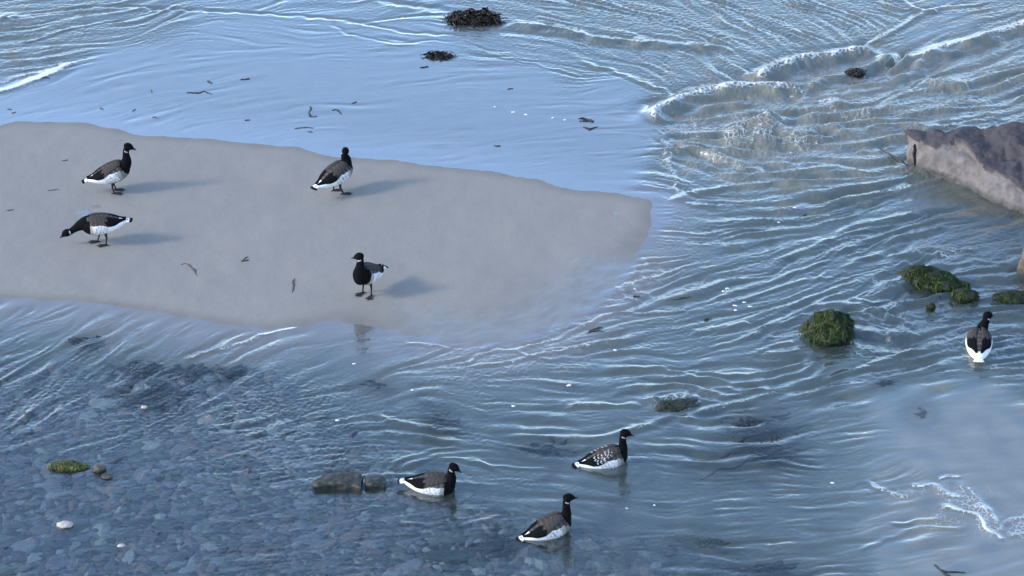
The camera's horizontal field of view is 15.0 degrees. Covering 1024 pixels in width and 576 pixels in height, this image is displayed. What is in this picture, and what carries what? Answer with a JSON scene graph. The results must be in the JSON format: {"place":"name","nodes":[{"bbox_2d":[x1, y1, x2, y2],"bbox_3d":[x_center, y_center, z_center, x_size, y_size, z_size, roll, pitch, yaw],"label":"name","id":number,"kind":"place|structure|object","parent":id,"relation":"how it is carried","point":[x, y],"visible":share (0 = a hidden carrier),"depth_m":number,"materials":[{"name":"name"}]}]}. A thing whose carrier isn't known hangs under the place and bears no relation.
{"place":"outdoors","nodes":[
{"label":"outdoors","id":0,"kind":"place"},
{"bbox_2d":[0,362,727,575],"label":"gravel","id":1,"kind":"structure","parent":0,"point":[98,507],"depth_m":28.66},
{"bbox_2d":[0,442,11,449],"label":"drowned stone","id":2,"kind":"object","parent":1,"relation":"on","point":[3,445],"visible":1,"depth_m":29.31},
{"bbox_2d":[0,496,16,502],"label":"drowned stone","id":3,"kind":"object","parent":1,"relation":"on","point":[8,499],"visible":1,"depth_m":28.62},
{"bbox_2d":[5,503,23,511],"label":"drowned stone","id":4,"kind":"object","parent":1,"relation":"on","point":[8,506],"visible":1,"depth_m":28.52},
{"bbox_2d":[6,455,29,463],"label":"drowned stone","id":5,"kind":"object","parent":1,"relation":"on","point":[25,461],"visible":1,"depth_m":29.14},
{"bbox_2d":[8,537,38,557],"bbox_3d":[-3.541,1.899,28.045,0.190,0.066,0.311,22,43,34],"label":"drowned stone","id":6,"kind":"object","parent":1,"relation":"on","point":[29,545],"visible":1,"depth_m":28.04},
{"bbox_2d":[14,563,32,573],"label":"drowned stone","id":7,"kind":"object","parent":1,"relation":"on","point":[25,568],"visible":1,"depth_m":27.78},
{"bbox_2d":[16,492,30,499],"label":"drowned stone","id":8,"kind":"object","parent":1,"relation":"on","point":[21,496],"visible":1,"depth_m":28.67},
{"bbox_2d":[24,473,41,482],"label":"drowned stone","id":9,"kind":"object","parent":1,"relation":"on","point":[36,477],"visible":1,"depth_m":28.92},
{"bbox_2d":[25,514,42,520],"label":"drowned stone","id":10,"kind":"object","parent":1,"relation":"on","point":[37,517],"visible":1,"depth_m":28.43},
{"bbox_2d":[29,439,42,445],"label":"drowned stone","id":11,"kind":"object","parent":1,"relation":"on","point":[36,442],"visible":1,"depth_m":29.37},
{"bbox_2d":[36,419,52,426],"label":"drowned stone","id":12,"kind":"object","parent":1,"relation":"on","point":[47,422],"visible":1,"depth_m":29.62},
{"bbox_2d":[42,425,56,432],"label":"drowned stone","id":13,"kind":"object","parent":1,"relation":"on","point":[46,429],"visible":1,"depth_m":29.55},
{"bbox_2d":[45,553,69,569],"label":"drowned stone","id":14,"kind":"object","parent":1,"relation":"on","point":[58,561],"visible":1,"depth_m":27.84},
{"bbox_2d":[44,490,72,499],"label":"drowned stone","id":15,"kind":"object","parent":1,"relation":"on","point":[58,495],"visible":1,"depth_m":28.69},
{"bbox_2d":[49,508,67,516],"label":"drowned stone","id":16,"kind":"object","parent":1,"relation":"on","point":[60,512],"visible":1,"depth_m":28.46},
{"bbox_2d":[56,521,72,528],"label":"stone","id":17,"kind":"object","parent":1,"relation":"on","point":[64,524],"visible":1,"depth_m":28.25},
{"bbox_2d":[47,460,89,472],"bbox_3d":[-3.314,1.334,28.997,0.328,0.087,0.124,0,28,0],"label":"mossy rock","id":18,"kind":"object","parent":1,"relation":"on","point":[60,466],"visible":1,"depth_m":28.97,"materials":[{"name":"stone"}]},
{"bbox_2d":[68,542,80,551],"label":"drowned stone","id":19,"kind":"object","parent":1,"relation":"on","point":[74,545],"visible":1,"depth_m":28.07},
{"bbox_2d":[72,472,84,478],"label":"drowned stone","id":20,"kind":"object","parent":1,"relation":"on","point":[77,475],"visible":1,"depth_m":28.95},
{"bbox_2d":[74,548,88,554],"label":"drowned stone","id":21,"kind":"object","parent":1,"relation":"on","point":[81,551],"visible":1,"depth_m":27.98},
{"bbox_2d":[75,535,91,543],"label":"drowned stone","id":22,"kind":"object","parent":1,"relation":"on","point":[85,539],"visible":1,"depth_m":28.15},
{"bbox_2d":[85,463,112,475],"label":"drowned stone","id":23,"kind":"object","parent":1,"relation":"on","point":[88,472],"visible":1,"depth_m":28.98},
{"bbox_2d":[92,464,106,473],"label":"stone","id":24,"kind":"object","parent":1,"relation":"on","point":[98,468],"visible":1,"depth_m":28.93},
{"bbox_2d":[84,421,116,433],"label":"drowned stone","id":25,"kind":"object","parent":1,"relation":"on","point":[97,427],"visible":1,"depth_m":29.56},
{"bbox_2d":[101,472,113,478],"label":"stone","id":26,"kind":"object","parent":1,"relation":"on","point":[107,475],"visible":1,"depth_m":28.86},
{"bbox_2d":[95,431,119,440],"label":"drowned stone","id":27,"kind":"object","parent":1,"relation":"on","point":[107,435],"visible":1,"depth_m":29.45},
{"bbox_2d":[104,559,116,572],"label":"drowned stone","id":28,"kind":"object","parent":1,"relation":"on","point":[108,567],"visible":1,"depth_m":27.85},
{"bbox_2d":[103,452,126,466],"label":"drowned stone","id":29,"kind":"object","parent":1,"relation":"on","point":[119,458],"visible":1,"depth_m":29.12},
{"bbox_2d":[112,480,133,491],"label":"drowned stone","id":30,"kind":"object","parent":1,"relation":"on","point":[122,483],"visible":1,"depth_m":28.84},
{"bbox_2d":[116,406,136,410],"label":"drowned stone","id":31,"kind":"object","parent":1,"relation":"on","point":[133,408],"visible":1,"depth_m":29.84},
{"bbox_2d":[122,549,135,564],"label":"drowned stone","id":32,"kind":"object","parent":1,"relation":"on","point":[129,557],"visible":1,"depth_m":27.92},
{"bbox_2d":[122,448,140,456],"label":"drowned stone","id":33,"kind":"object","parent":1,"relation":"on","point":[131,452],"visible":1,"depth_m":29.25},
{"bbox_2d":[120,492,148,504],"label":"drowned stone","id":34,"kind":"object","parent":1,"relation":"on","point":[131,498],"visible":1,"depth_m":28.62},
{"bbox_2d":[127,427,142,433],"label":"drowned stone","id":35,"kind":"object","parent":1,"relation":"on","point":[139,430],"visible":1,"depth_m":29.56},
{"bbox_2d":[113,360,162,373],"bbox_3d":[-2.925,0.617,30.384,0.387,0.009,0.224,0,28,0],"label":"drowned weed","id":36,"kind":"object","parent":1,"relation":"on","point":[147,368],"visible":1,"depth_m":30.37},
{"bbox_2d":[135,462,156,472],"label":"drowned stone","id":37,"kind":"object","parent":1,"relation":"on","point":[149,467],"visible":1,"depth_m":29.00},
{"bbox_2d":[140,503,154,510],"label":"drowned stone","id":38,"kind":"object","parent":1,"relation":"on","point":[150,506],"visible":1,"depth_m":28.53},
{"bbox_2d":[114,378,184,408],"bbox_3d":[-2.806,0.828,29.985,0.535,0.014,0.397,-20,34,-32],"label":"drowned weed","id":39,"kind":"object","parent":1,"relation":"on","point":[154,396],"visible":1,"depth_m":29.98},
{"bbox_2d":[141,442,163,451],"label":"drowned stone","id":40,"kind":"object","parent":1,"relation":"on","point":[152,446],"visible":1,"depth_m":29.31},
{"bbox_2d":[162,539,175,545],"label":"drowned stone","id":41,"kind":"object","parent":1,"relation":"on","point":[168,542],"visible":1,"depth_m":28.10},
{"bbox_2d":[164,439,174,449],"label":"drowned stone","id":42,"kind":"object","parent":1,"relation":"on","point":[167,442],"visible":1,"depth_m":29.39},
{"bbox_2d":[168,561,187,569],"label":"drowned stone","id":43,"kind":"object","parent":1,"relation":"on","point":[175,565],"visible":1,"depth_m":27.82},
{"bbox_2d":[173,460,193,474],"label":"drowned stone","id":44,"kind":"object","parent":1,"relation":"on","point":[187,461],"visible":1,"depth_m":29.11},
{"bbox_2d":[169,440,201,455],"bbox_3d":[-2.480,1.229,29.305,0.300,0.075,0.143,-22,40,-23],"label":"drowned stone","id":45,"kind":"object","parent":1,"relation":"on","point":[189,447],"visible":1,"depth_m":29.28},
{"bbox_2d":[178,565,196,573],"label":"drowned stone","id":46,"kind":"object","parent":1,"relation":"on","point":[187,569],"visible":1,"depth_m":27.77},
{"bbox_2d":[180,502,199,513],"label":"drowned stone","id":47,"kind":"object","parent":1,"relation":"on","point":[184,509],"visible":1,"depth_m":28.53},
{"bbox_2d":[174,363,209,380],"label":"drowned weed","id":48,"kind":"object","parent":1,"relation":"on","point":[190,370],"visible":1,"depth_m":30.32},
{"bbox_2d":[188,427,216,436],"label":"drowned stone","id":49,"kind":"object","parent":1,"relation":"on","point":[203,433],"visible":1,"depth_m":29.53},
{"bbox_2d":[190,482,221,492],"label":"drowned stone","id":50,"kind":"object","parent":1,"relation":"on","point":[198,488],"visible":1,"depth_m":28.75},
{"bbox_2d":[206,563,215,572],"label":"drowned stone","id":51,"kind":"object","parent":1,"relation":"on","point":[211,567],"visible":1,"depth_m":27.78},
{"bbox_2d":[213,440,230,452],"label":"drowned stone","id":52,"kind":"object","parent":1,"relation":"on","point":[223,445],"visible":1,"depth_m":29.30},
{"bbox_2d":[209,447,238,462],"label":"drowned stone","id":53,"kind":"object","parent":1,"relation":"on","point":[224,454],"visible":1,"depth_m":29.19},
{"bbox_2d":[208,368,240,375],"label":"drowned weed","id":54,"kind":"object","parent":1,"relation":"on","point":[227,373],"visible":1,"depth_m":30.30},
{"bbox_2d":[216,565,241,573],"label":"drowned stone","id":55,"kind":"object","parent":1,"relation":"on","point":[233,569],"visible":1,"depth_m":27.78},
{"bbox_2d":[225,502,238,511],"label":"drowned stone","id":56,"kind":"object","parent":1,"relation":"on","point":[234,506],"visible":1,"depth_m":28.53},
{"bbox_2d":[235,413,252,419],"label":"drowned stone","id":57,"kind":"object","parent":1,"relation":"on","point":[246,416],"visible":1,"depth_m":29.70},
{"bbox_2d":[240,557,261,566],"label":"drowned stone","id":58,"kind":"object","parent":1,"relation":"on","point":[257,563],"visible":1,"depth_m":27.87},
{"bbox_2d":[244,534,263,541],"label":"drowned stone","id":59,"kind":"object","parent":1,"relation":"on","point":[254,538],"visible":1,"depth_m":28.16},
{"bbox_2d":[252,410,266,416],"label":"drowned stone","id":60,"kind":"object","parent":1,"relation":"on","point":[258,413],"visible":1,"depth_m":29.79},
{"bbox_2d":[263,475,271,486],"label":"drowned stone","id":61,"kind":"object","parent":1,"relation":"on","point":[267,481],"visible":1,"depth_m":28.85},
{"bbox_2d":[256,544,281,558],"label":"drowned stone","id":62,"kind":"object","parent":1,"relation":"on","point":[270,555],"visible":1,"depth_m":27.95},
{"bbox_2d":[264,520,282,529],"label":"drowned stone","id":63,"kind":"object","parent":1,"relation":"on","point":[275,523],"visible":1,"depth_m":28.33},
{"bbox_2d":[270,438,282,447],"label":"drowned stone","id":64,"kind":"object","parent":1,"relation":"on","point":[275,442],"visible":1,"depth_m":29.36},
{"bbox_2d":[270,563,286,569],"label":"drowned stone","id":65,"kind":"object","parent":1,"relation":"on","point":[277,566],"visible":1,"depth_m":27.82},
{"bbox_2d":[271,536,288,543],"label":"drowned stone","id":66,"kind":"object","parent":1,"relation":"on","point":[278,539],"visible":1,"depth_m":28.12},
{"bbox_2d":[271,490,289,497],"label":"drowned stone","id":67,"kind":"object","parent":1,"relation":"on","point":[280,493],"visible":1,"depth_m":28.72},
{"bbox_2d":[277,423,299,432],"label":"drowned stone","id":68,"kind":"object","parent":1,"relation":"on","point":[291,427],"visible":1,"depth_m":29.55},
{"bbox_2d":[296,407,310,415],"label":"drowned stone","id":69,"kind":"object","parent":1,"relation":"on","point":[303,411],"visible":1,"depth_m":29.83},
{"bbox_2d":[294,437,317,446],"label":"drowned stone","id":70,"kind":"object","parent":1,"relation":"on","point":[311,441],"visible":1,"depth_m":29.35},
{"bbox_2d":[291,532,323,545],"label":"drowned stone","id":71,"kind":"object","parent":1,"relation":"on","point":[314,536],"visible":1,"depth_m":28.16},
{"bbox_2d":[297,421,318,433],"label":"drowned stone","id":72,"kind":"object","parent":1,"relation":"on","point":[308,427],"visible":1,"depth_m":29.57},
{"bbox_2d":[296,498,321,509],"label":"drowned stone","id":73,"kind":"object","parent":1,"relation":"on","point":[315,501],"visible":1,"depth_m":28.57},
{"bbox_2d":[296,470,326,485],"bbox_3d":[-1.478,1.443,28.968,0.280,0.113,0.192,-1,39,-19],"label":"drowned stone","id":74,"kind":"object","parent":1,"relation":"on","point":[308,477],"visible":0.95,"depth_m":28.91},
{"bbox_2d":[304,410,330,423],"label":"drowned stone","id":75,"kind":"object","parent":1,"relation":"on","point":[323,416],"visible":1,"depth_m":29.75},
{"bbox_2d":[315,525,327,534],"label":"drowned stone","id":76,"kind":"object","parent":1,"relation":"on","point":[321,529],"visible":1,"depth_m":28.26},
{"bbox_2d":[310,560,334,571],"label":"drowned stone","id":77,"kind":"object","parent":1,"relation":"on","point":[318,565],"visible":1,"depth_m":27.84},
{"bbox_2d":[310,539,340,550],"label":"drowned stone","id":78,"kind":"object","parent":1,"relation":"on","point":[330,544],"visible":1,"depth_m":28.05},
{"bbox_2d":[312,471,364,495],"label":"stone slab","id":79,"kind":"structure","parent":1,"relation":"on","point":[348,483],"depth_m":28.73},
{"bbox_2d":[333,522,351,532],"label":"drowned stone","id":80,"kind":"object","parent":1,"relation":"on","point":[347,526],"visible":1,"depth_m":28.29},
{"bbox_2d":[336,553,349,565],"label":"drowned stone","id":81,"kind":"object","parent":1,"relation":"on","point":[344,560],"visible":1,"depth_m":27.88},
{"bbox_2d":[356,567,373,575],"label":"drowned stone","id":82,"kind":"object","parent":1,"relation":"on","point":[365,570],"visible":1,"depth_m":27.77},
{"bbox_2d":[365,474,386,493],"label":"stone slab","id":83,"kind":"structure","parent":1,"relation":"on","point":[376,483],"depth_m":28.75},
{"bbox_2d":[367,548,386,556],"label":"drowned stone","id":84,"kind":"object","parent":1,"relation":"on","point":[375,552],"visible":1,"depth_m":27.96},
{"bbox_2d":[370,529,392,537],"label":"drowned stone","id":85,"kind":"object","parent":1,"relation":"on","point":[374,533],"visible":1,"depth_m":28.24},
{"bbox_2d":[381,568,402,575],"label":"drowned stone","id":86,"kind":"object","parent":1,"relation":"on","point":[396,572],"visible":1,"depth_m":27.76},
{"bbox_2d":[395,536,421,546],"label":"drowned stone","id":87,"kind":"object","parent":1,"relation":"on","point":[403,543],"visible":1,"depth_m":28.10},
{"bbox_2d":[399,558,424,575],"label":"drowned stone","id":88,"kind":"object","parent":1,"relation":"on","point":[407,567],"visible":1,"depth_m":27.82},
{"bbox_2d":[422,549,471,564],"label":"sunken slab","id":89,"kind":"structure","parent":1,"relation":"on","point":[453,557],"depth_m":27.92,"materials":[{"name":"stone"}]},
{"bbox_2d":[473,531,528,556],"bbox_3d":[-0.092,1.865,28.036,0.333,0.010,0.321,13,31,22],"label":"drowned weed","id":90,"kind":"object","parent":1,"relation":"on","point":[490,544],"visible":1,"depth_m":28.04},
{"bbox_2d":[719,559,799,575],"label":"drowned weed","id":91,"kind":"object","parent":1,"relation":"on","point":[777,567],"visible":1,"depth_m":27.75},
{"bbox_2d":[0,0,1023,575],"bbox_3d":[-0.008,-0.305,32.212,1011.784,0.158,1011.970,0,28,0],"label":"ground","id":92,"kind":"structure","parent":0,"point":[508,252],"depth_m":31.88,"materials":[{"name":"sand"}]},
{"bbox_2d":[60,212,132,246],"bbox_3d":[-3.440,-0.486,32.104,0.612,0.270,0.198,-1,28,-3],"label":"goose","id":93,"kind":"object","parent":92,"relation":"on","point":[100,223],"visible":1,"depth_m":32.03},
{"bbox_2d":[81,143,135,194],"bbox_3d":[-3.420,-1.017,32.931,0.478,0.464,0.198,-1,28,-3],"label":"goose","id":94,"kind":"object","parent":92,"relation":"on","point":[112,172],"visible":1,"depth_m":32.88},
{"bbox_2d":[310,147,352,194],"bbox_3d":[-1.529,-0.966,32.898,0.424,0.401,0.203,-22,35,-35],"label":"goose","id":95,"kind":"object","parent":92,"relation":"on","point":[336,173],"visible":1,"depth_m":32.87},
{"bbox_2d":[351,252,387,300],"bbox_3d":[-1.141,-0.157,31.359,0.199,0.424,0.437,15,32,26],"label":"goose","id":96,"kind":"object","parent":92,"relation":"on","point":[367,273],"visible":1,"depth_m":31.22},
{"bbox_2d":[442,7,505,28],"bbox_3d":[-0.342,-2.547,36.218,0.634,0.153,0.436,0,28,0],"label":"seaweed clump","id":97,"kind":"object","parent":92,"relation":"on","point":[473,17],"visible":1,"depth_m":36.15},
{"bbox_2d":[794,309,856,349],"bbox_3d":[2.544,0.312,30.777,0.476,0.333,0.423,-18,33,-30],"label":"mossy rock","id":98,"kind":"object","parent":92,"relation":"on","point":[827,328],"visible":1,"depth_m":30.67,"materials":[{"name":"stone"}]},
{"bbox_2d":[894,264,971,296],"bbox_3d":[3.428,-0.057,31.591,0.651,0.224,0.340,12,30,21],"label":"mossy rock","id":99,"kind":"object","parent":92,"relation":"on","point":[931,279],"visible":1,"depth_m":31.52,"materials":[{"name":"stone"}]},
{"bbox_2d":[904,122,1023,226],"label":"granite boulder","id":100,"kind":"object","parent":92,"relation":"on","point":[984,167],"visible":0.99,"depth_m":33.12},
{"bbox_2d":[1017,248,1023,282],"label":"boulder","id":101,"kind":"object","parent":92,"relation":"on","point":[1020,270],"visible":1,"depth_m":31.64,"materials":[{"name":"brown stone"}]},
{"bbox_2d":[0,0,1023,575],"bbox_3d":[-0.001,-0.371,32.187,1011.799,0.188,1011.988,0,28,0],"label":"water","id":102,"kind":"structure","parent":0,"point":[948,486],"depth_m":34.39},
{"bbox_2d":[67,335,101,351],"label":"drowned weed","id":103,"kind":"object","parent":102,"relation":"on","point":[79,341],"visible":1,"depth_m":30.75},
{"bbox_2d":[358,380,386,388],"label":"drowned weed","id":104,"kind":"object","parent":102,"relation":"in","point":[373,383],"visible":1,"depth_m":30.13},
{"bbox_2d":[397,462,461,496],"bbox_3d":[-0.608,1.407,28.694,0.486,0.289,0.199,4,28,7],"label":"goose","id":105,"kind":"object","parent":102,"relation":"in","point":[436,484],"visible":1,"depth_m":28.64},
{"bbox_2d":[420,50,458,60],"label":"seaweed clump","id":106,"kind":"object","parent":102,"relation":"on","point":[438,55],"visible":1,"depth_m":35.48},
{"bbox_2d":[419,411,462,438],"bbox_3d":[-0.540,1.044,29.582,0.331,0.008,0.421,0,28,0],"label":"drowned weed","id":107,"kind":"object","parent":102,"relation":"in","point":[439,425],"visible":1,"depth_m":29.60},
{"bbox_2d":[515,493,577,544],"bbox_3d":[0.253,1.673,28.107,0.477,0.356,0.199,-10,30,-18],"label":"goose","id":108,"kind":"object","parent":102,"relation":"in","point":[550,527],"visible":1,"depth_m":28.09},
{"bbox_2d":[514,436,578,459],"bbox_3d":[0.281,1.197,29.295,0.484,0.008,0.319,7,29,13],"label":"drowned weed","id":109,"kind":"object","parent":102,"relation":"in","point":[544,449],"visible":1,"depth_m":29.25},
{"bbox_2d":[572,429,633,470],"bbox_3d":[0.680,1.216,29.013,0.479,0.323,0.198,-7,29,-12],"label":"goose","id":110,"kind":"object","parent":102,"relation":"on","point":[608,457],"visible":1,"depth_m":28.98},
{"bbox_2d":[654,397,701,413],"bbox_3d":[1.272,0.901,29.838,0.388,0.076,0.238,-7,29,-12],"label":"mossy rock","id":111,"kind":"object","parent":102,"relation":"in","point":[680,404],"visible":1,"depth_m":29.79,"materials":[{"name":"stone"}]},
{"bbox_2d":[692,537,730,549],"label":"drowned weed","id":112,"kind":"object","parent":102,"relation":"in","point":[713,544],"visible":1,"depth_m":28.06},
{"bbox_2d":[697,411,805,481],"bbox_3d":[1.800,1.190,29.307,0.854,0.008,1.056,0,28,0],"label":"drowned weed","id":113,"kind":"object","parent":102,"relation":"in","point":[766,428],"visible":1,"depth_m":29.53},
{"bbox_2d":[720,441,805,464],"bbox_3d":[1.898,1.240,29.214,0.609,0.009,0.329,7,29,13],"label":"drowned weed","id":114,"kind":"object","parent":102,"relation":"on","point":[763,452],"visible":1,"depth_m":29.19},
{"bbox_2d":[844,67,868,77],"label":"seaweed clump","id":115,"kind":"object","parent":102,"relation":"on","point":[856,72],"visible":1,"depth_m":35.11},
{"bbox_2d":[873,379,894,386],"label":"drowned weed","id":116,"kind":"object","parent":102,"relation":"in","point":[881,383],"visible":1,"depth_m":30.15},
{"bbox_2d":[877,145,907,164],"bbox_3d":[3.293,-1.145,33.645,0.088,0.010,0.434,-13,31,-23],"label":"seaweed scrap","id":117,"kind":"object","parent":102,"relation":"on","point":[899,160],"visible":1,"depth_m":33.59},
{"bbox_2d":[925,302,935,313],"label":"mossy rock","id":118,"kind":"object","parent":102,"relation":"on","point":[930,307],"visible":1,"depth_m":31.17,"materials":[{"name":"stone"}]},
{"bbox_2d":[934,564,965,575],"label":"seaweed scrap","id":119,"kind":"object","parent":102,"relation":"on","point":[943,571],"visible":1,"depth_m":27.70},
{"bbox_2d":[949,287,980,306],"bbox_3d":[3.662,0.069,31.362,0.252,0.152,0.199,0,28,0],"label":"mossy rock","id":120,"kind":"object","parent":102,"relation":"in","point":[962,296],"visible":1,"depth_m":31.30,"materials":[{"name":"stone"}]},
{"bbox_2d":[965,311,993,362],"bbox_3d":[3.677,0.406,30.514,0.218,0.315,0.476,3,28,5],"label":"goose","id":121,"kind":"object","parent":102,"relation":"on","point":[978,341],"visible":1,"depth_m":30.50},
{"bbox_2d":[991,290,1023,304],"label":"mossy rock","id":122,"kind":"object","parent":102,"relation":"on","point":[1013,296],"visible":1,"depth_m":31.32,"materials":[{"name":"stone"}]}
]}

